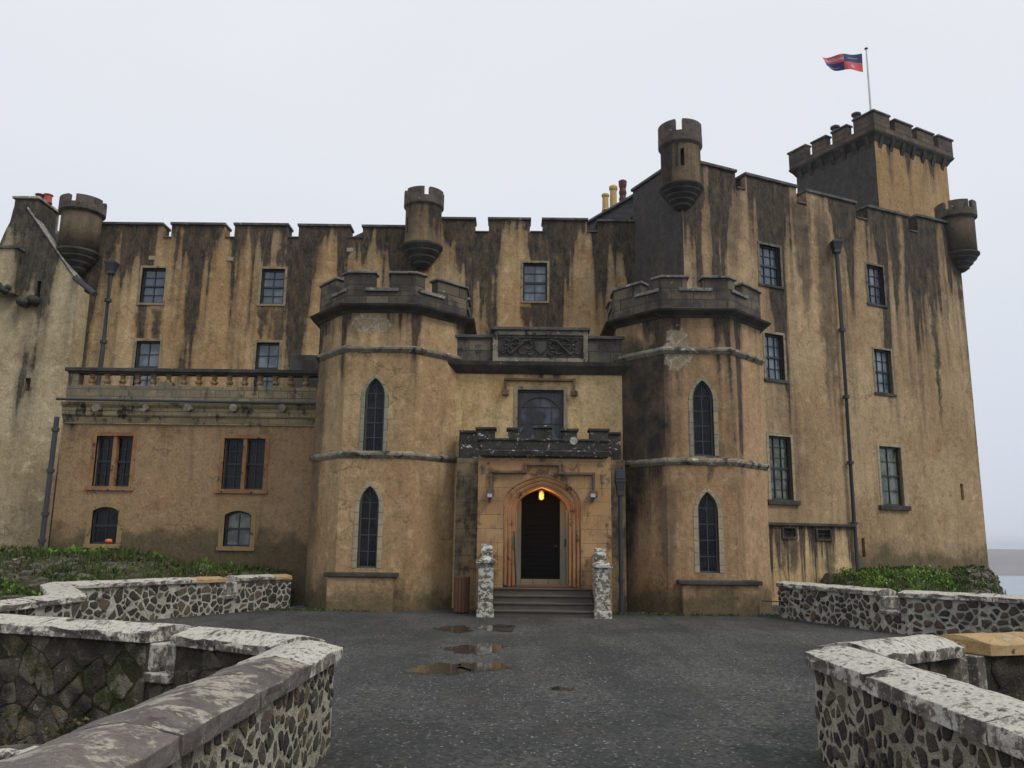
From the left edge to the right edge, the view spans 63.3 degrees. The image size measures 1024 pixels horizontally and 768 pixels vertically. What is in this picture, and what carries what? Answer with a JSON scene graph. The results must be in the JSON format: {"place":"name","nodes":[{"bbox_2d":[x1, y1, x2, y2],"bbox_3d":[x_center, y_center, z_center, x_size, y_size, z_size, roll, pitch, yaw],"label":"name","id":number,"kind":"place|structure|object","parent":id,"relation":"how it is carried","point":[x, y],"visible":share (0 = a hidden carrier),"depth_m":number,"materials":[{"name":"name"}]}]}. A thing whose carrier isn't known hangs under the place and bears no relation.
{"place":"outdoors","nodes":[
{"label":"outdoors","id":0,"kind":"place"},
{"bbox_2d":[0,544,1004,605],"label":"ground","id":1,"kind":"structure","parent":0,"point":[56,560],"depth_m":21.74,"materials":[{"name":"green plant"}]},
{"bbox_2d":[0,744,42,759],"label":"rock ledge","id":2,"kind":"object","parent":1,"relation":"on","point":[19,746],"visible":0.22,"depth_m":7.12,"materials":[{"name":"stone"}]},
{"bbox_2d":[0,748,16,758],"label":"fallen stone","id":3,"kind":"object","parent":2,"relation":"on","point":[6,753],"visible":0.86,"depth_m":6.81,"materials":[{"name":"grey stone"}]},
{"bbox_2d":[13,746,37,755],"bbox_3d":[-3.934,3.050,6.841,0.304,0.116,0.174,3,-11,-13],"label":"fallen stone","id":4,"kind":"object","parent":2,"relation":"on","point":[17,752],"visible":0.21,"depth_m":6.79,"materials":[{"name":"grey stone"}]},
{"bbox_2d":[0,708,89,745],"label":"moss","id":5,"kind":"object","parent":1,"relation":"on","point":[8,714],"visible":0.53,"depth_m":7.56,"materials":[{"name":"green plant"}]},
{"bbox_2d":[0,544,258,595],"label":"weeds","id":6,"kind":"object","parent":1,"relation":"on","point":[99,550],"visible":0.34,"depth_m":22.59,"materials":[{"name":"green plant"}]},
{"bbox_2d":[0,546,287,596],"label":"moss","id":7,"kind":"object","parent":1,"relation":"on","point":[126,571],"visible":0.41,"depth_m":21.61,"materials":[{"name":"green plant"}]},
{"bbox_2d":[0,109,988,616],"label":"castle","id":8,"kind":"structure","parent":1,"relation":"on","point":[686,379],"depth_m":25.21,"materials":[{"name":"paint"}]},
{"bbox_2d":[83,502,123,548],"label":"window","id":9,"kind":"structure","parent":8,"relation":"in","point":[108,521],"depth_m":23.53,"materials":[{"name":"glass"}]},
{"bbox_2d":[85,432,137,490],"bbox_3d":[-11.426,2.224,23.875,1.363,1.684,0.310,1,-11,0],"label":"window","id":10,"kind":"structure","parent":8,"relation":"in","point":[115,467],"depth_m":23.90,"materials":[{"name":"grey glass"}]},
{"bbox_2d":[130,338,162,385],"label":"window","id":11,"kind":"structure","parent":8,"relation":"in","point":[149,354],"depth_m":27.23,"materials":[{"name":"glass"}]},
{"bbox_2d":[136,265,168,304],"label":"window","id":12,"kind":"structure","parent":8,"relation":"in","point":[154,287],"depth_m":27.68,"materials":[{"name":"glass"}]},
{"bbox_2d":[216,506,256,550],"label":"window","id":13,"kind":"structure","parent":8,"relation":"in","point":[239,530],"depth_m":23.52,"materials":[{"name":"glass"}]},
{"bbox_2d":[215,434,269,493],"bbox_3d":[-7.682,2.302,23.869,1.492,1.697,0.310,1,-11,0],"label":"window","id":14,"kind":"structure","parent":8,"relation":"in","point":[245,471],"depth_m":23.90,"materials":[{"name":"grey glass"}]},
{"bbox_2d":[251,340,282,386],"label":"window","id":15,"kind":"structure","parent":8,"relation":"in","point":[269,353],"depth_m":27.23,"materials":[{"name":"glass"}]},
{"bbox_2d":[257,266,287,305],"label":"window","id":16,"kind":"structure","parent":8,"relation":"in","point":[274,282],"depth_m":27.69,"materials":[{"name":"glass"}]},
{"bbox_2d":[352,481,382,567],"bbox_3d":[-3.630,3.563,21.095,0.732,2.158,0.225,1,-11,0],"label":"window","id":17,"kind":"structure","parent":8,"relation":"in","point":[370,530],"depth_m":21.07,"materials":[{"name":"glass"}]},
{"bbox_2d":[359,374,388,450],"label":"window","id":18,"kind":"structure","parent":8,"relation":"in","point":[377,396],"depth_m":21.61,"materials":[{"name":"glass"}]},
{"bbox_2d":[520,260,548,302],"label":"window","id":19,"kind":"structure","parent":8,"relation":"in","point":[534,277],"depth_m":27.74,"materials":[{"name":"glass"}]},
{"bbox_2d":[513,386,567,438],"bbox_3d":[0.777,0.803,22.742,1.474,1.487,0.205,1,-11,0],"label":"window","id":20,"kind":"structure","parent":8,"relation":"in","point":[537,411],"depth_m":22.77,"materials":[{"name":"grey glass"}]},
{"bbox_2d":[521,491,559,578],"bbox_3d":[0.747,3.942,21.845,1.014,2.300,0.150,1,-11,0],"label":"door","id":21,"kind":"structure","parent":8,"relation":"in","point":[540,519],"depth_m":21.82,"materials":[{"name":"paint"}]},
{"bbox_2d":[539,489,543,499],"bbox_3d":[0.758,2.712,21.321,0.150,0.520,0.146,1,-11,0],"label":"lantern","id":22,"kind":"object","parent":8,"relation":"hanging from","point":[541,495],"visible":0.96,"depth_m":21.25,"materials":[{"name":"yellow glass"}]},
{"bbox_2d":[688,377,718,455],"bbox_3d":[4.955,0.845,21.634,0.751,2.084,0.225,1,-11,0],"label":"window","id":23,"kind":"structure","parent":8,"relation":"in","point":[701,427],"depth_m":21.62,"materials":[{"name":"glass"}]},
{"bbox_2d":[693,488,724,572],"bbox_3d":[4.962,3.701,21.089,0.745,2.132,0.225,1,-11,0],"label":"window","id":24,"kind":"structure","parent":8,"relation":"in","point":[705,516],"depth_m":21.06,"materials":[{"name":"glass"}]},
{"bbox_2d":[757,241,784,289],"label":"window","id":25,"kind":"structure","parent":8,"relation":"in","point":[768,274],"depth_m":26.90,"materials":[{"name":"glass"}]},
{"bbox_2d":[762,330,788,383],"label":"window","id":26,"kind":"structure","parent":8,"relation":"in","point":[773,367],"depth_m":26.32,"materials":[{"name":"glass"}]},
{"bbox_2d":[766,432,800,505],"bbox_3d":[8.247,2.616,25.588,1.280,2.203,0.310,6,-12,-25],"label":"window","id":27,"kind":"structure","parent":8,"relation":"in","point":[778,458],"depth_m":25.68,"materials":[{"name":"glass"}]},
{"bbox_2d":[864,47,871,109],"bbox_3d":[14.658,-12.046,34.094,0.140,3.881,0.140,1,-11,0],"label":"flagpole","id":28,"kind":"object","parent":8,"relation":"on","point":[869,93],"visible":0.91,"depth_m":34.14,"materials":[{"name":"white metal"}]},
{"bbox_2d":[822,54,862,71],"bbox_3d":[13.668,-13.292,34.332,1.651,0.817,0.278,1,-11,0],"label":"flag","id":29,"kind":"object","parent":28,"relation":"attached to","point":[839,62],"visible":1,"depth_m":34.34,"materials":[{"name":"fabric"}]},
{"bbox_2d":[864,262,888,308],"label":"window","id":30,"kind":"structure","parent":8,"relation":"in","point":[874,289],"depth_m":28.85,"materials":[{"name":"glass"}]},
{"bbox_2d":[872,346,896,396],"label":"window","id":31,"kind":"structure","parent":8,"relation":"in","point":[882,377],"depth_m":28.31,"materials":[{"name":"glass"}]},
{"bbox_2d":[877,443,911,510],"bbox_3d":[12.550,3.081,27.554,1.399,2.188,0.310,6,-12,-25],"label":"window","id":32,"kind":"structure","parent":8,"relation":"in","point":[889,463],"depth_m":27.65,"materials":[{"name":"glass"}]},
{"bbox_2d":[3,549,1002,599],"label":"shrubs","id":33,"kind":"object","parent":1,"relation":"on","point":[25,573],"visible":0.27,"depth_m":21.25,"materials":[{"name":"green plant"}]},
{"bbox_2d":[832,564,962,593],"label":"weeds","id":34,"kind":"object","parent":1,"relation":"on","point":[917,576],"visible":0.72,"depth_m":24.33,"materials":[{"name":"green plant"}]},
{"bbox_2d":[816,564,1005,595],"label":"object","id":35,"kind":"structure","parent":1,"relation":"on","point":[959,570],"depth_m":24.37,"materials":[{"name":"green plant"}]},
{"bbox_2d":[0,0,1023,548],"label":"sky","id":36,"kind":"structure","parent":0,"point":[293,112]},
{"bbox_2d":[132,604,911,767],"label":"courtyard","id":37,"kind":"structure","parent":0,"point":[650,641],"depth_m":9.86,"materials":[{"name":"grey asphalt"}]},
{"bbox_2d":[0,574,291,621],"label":"boundary wall","id":38,"kind":"structure","parent":37,"relation":"on","point":[130,600],"depth_m":17.73,"materials":[{"name":"stone"}]},
{"bbox_2d":[246,579,300,582],"bbox_3d":[-5.582,4.644,19.513,0.026,0.068,1.881,-4,-12,25],"label":"iron rail","id":39,"kind":"object","parent":38,"relation":"attached to","point":[273,582],"visible":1,"depth_m":19.49,"materials":[{"name":"paint"}]},
{"bbox_2d":[0,614,324,745],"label":"courtyard parapet","id":40,"kind":"structure","parent":37,"relation":"on","point":[61,672],"depth_m":8.16,"materials":[{"name":"stone"}]},
{"bbox_2d":[0,640,342,767],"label":"bridge parapet","id":41,"kind":"structure","parent":37,"relation":"on","point":[271,708],"depth_m":4.64,"materials":[{"name":"stone"}]},
{"bbox_2d":[406,662,467,674],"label":"puddle","id":42,"kind":"object","parent":37,"relation":"on","point":[445,668],"visible":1,"depth_m":11.22,"materials":[{"name":"liquid"}]},
{"bbox_2d":[433,625,473,632],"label":"puddle","id":43,"kind":"object","parent":37,"relation":"on","point":[459,628],"visible":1,"depth_m":16.50,"materials":[{"name":"liquid"}]},
{"bbox_2d":[453,576,469,613],"bbox_3d":[-1.225,5.147,20.286,0.403,0.861,0.403,1,-11,0],"label":"litter bin","id":44,"kind":"object","parent":37,"relation":"on","point":[461,594],"visible":1,"depth_m":20.14,"materials":[{"name":"brown wood"}]},
{"bbox_2d":[444,643,506,654],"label":"puddle","id":45,"kind":"object","parent":37,"relation":"on","point":[482,648],"visible":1,"depth_m":13.46,"materials":[{"name":"liquid"}]},
{"bbox_2d":[457,663,511,671],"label":"puddle","id":46,"kind":"object","parent":37,"relation":"on","point":[475,667],"visible":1,"depth_m":11.53,"materials":[{"name":"liquid"}]},
{"bbox_2d":[476,544,495,616],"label":"stair pillar","id":47,"kind":"structure","parent":37,"relation":"on","point":[486,561],"depth_m":19.33,"materials":[{"name":"grey stone"}]},
{"bbox_2d":[477,624,515,631],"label":"puddle","id":48,"kind":"object","parent":37,"relation":"on","point":[502,628],"visible":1,"depth_m":16.74,"materials":[{"name":"liquid"}]},
{"bbox_2d":[262,607,779,616],"bbox_3d":[0.033,5.562,20.330,13.133,0.104,0.369,1,-11,0],"label":"moss","id":49,"kind":"object","parent":37,"relation":"on","point":[321,609],"visible":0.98,"depth_m":20.27,"materials":[{"name":"green plant"}]},
{"bbox_2d":[493,587,593,617],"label":"entrance steps","id":50,"kind":"structure","parent":37,"relation":"on","point":[543,602],"depth_m":19.70,"materials":[{"name":"stone"}]},
{"bbox_2d":[512,531,516,587],"bbox_3d":[0.059,4.277,20.288,0.107,1.364,0.501,0,-11,3],"label":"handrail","id":51,"kind":"object","parent":50,"relation":"on","point":[513,544],"visible":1,"depth_m":20.44,"materials":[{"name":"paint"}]},
{"bbox_2d":[551,686,574,689],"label":"puddle","id":52,"kind":"object","parent":37,"relation":"on","point":[558,688],"visible":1,"depth_m":9.87,"materials":[{"name":"liquid"}]},
{"bbox_2d":[591,548,612,618],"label":"stair pillar","id":53,"kind":"structure","parent":37,"relation":"on","point":[600,566],"depth_m":19.34,"materials":[{"name":"grey stone"}]},
{"bbox_2d":[776,581,1023,635],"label":"boundary wall","id":54,"kind":"structure","parent":37,"relation":"on","point":[914,612],"depth_m":16.64,"materials":[{"name":"stone"}]},
{"bbox_2d":[804,646,1023,767],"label":"bridge parapet","id":55,"kind":"structure","parent":37,"relation":"on","point":[872,710],"depth_m":5.33,"materials":[{"name":"stone"}]},
{"bbox_2d":[818,632,1023,700],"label":"courtyard parapet","id":56,"kind":"structure","parent":37,"relation":"on","point":[994,662],"depth_m":7.73,"materials":[{"name":"stone"}]},
{"bbox_2d":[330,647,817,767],"bbox_3d":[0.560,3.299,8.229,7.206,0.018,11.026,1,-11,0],"label":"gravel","id":57,"kind":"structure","parent":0,"point":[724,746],"depth_m":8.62,"materials":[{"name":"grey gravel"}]},
{"bbox_2d":[987,549,1023,575],"bbox_3d":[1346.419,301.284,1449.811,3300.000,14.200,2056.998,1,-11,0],"label":"shore","id":58,"kind":"structure","parent":0,"point":[1005,562],"depth_m":642.45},
{"bbox_2d":[998,576,1023,594],"bbox_3d":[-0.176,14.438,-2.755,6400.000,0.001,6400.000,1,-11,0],"label":"sea","id":59,"kind":"structure","parent":0,"point":[1012,585],"depth_m":346.43,"materials":[{"name":"blue liquid"}]}
]}

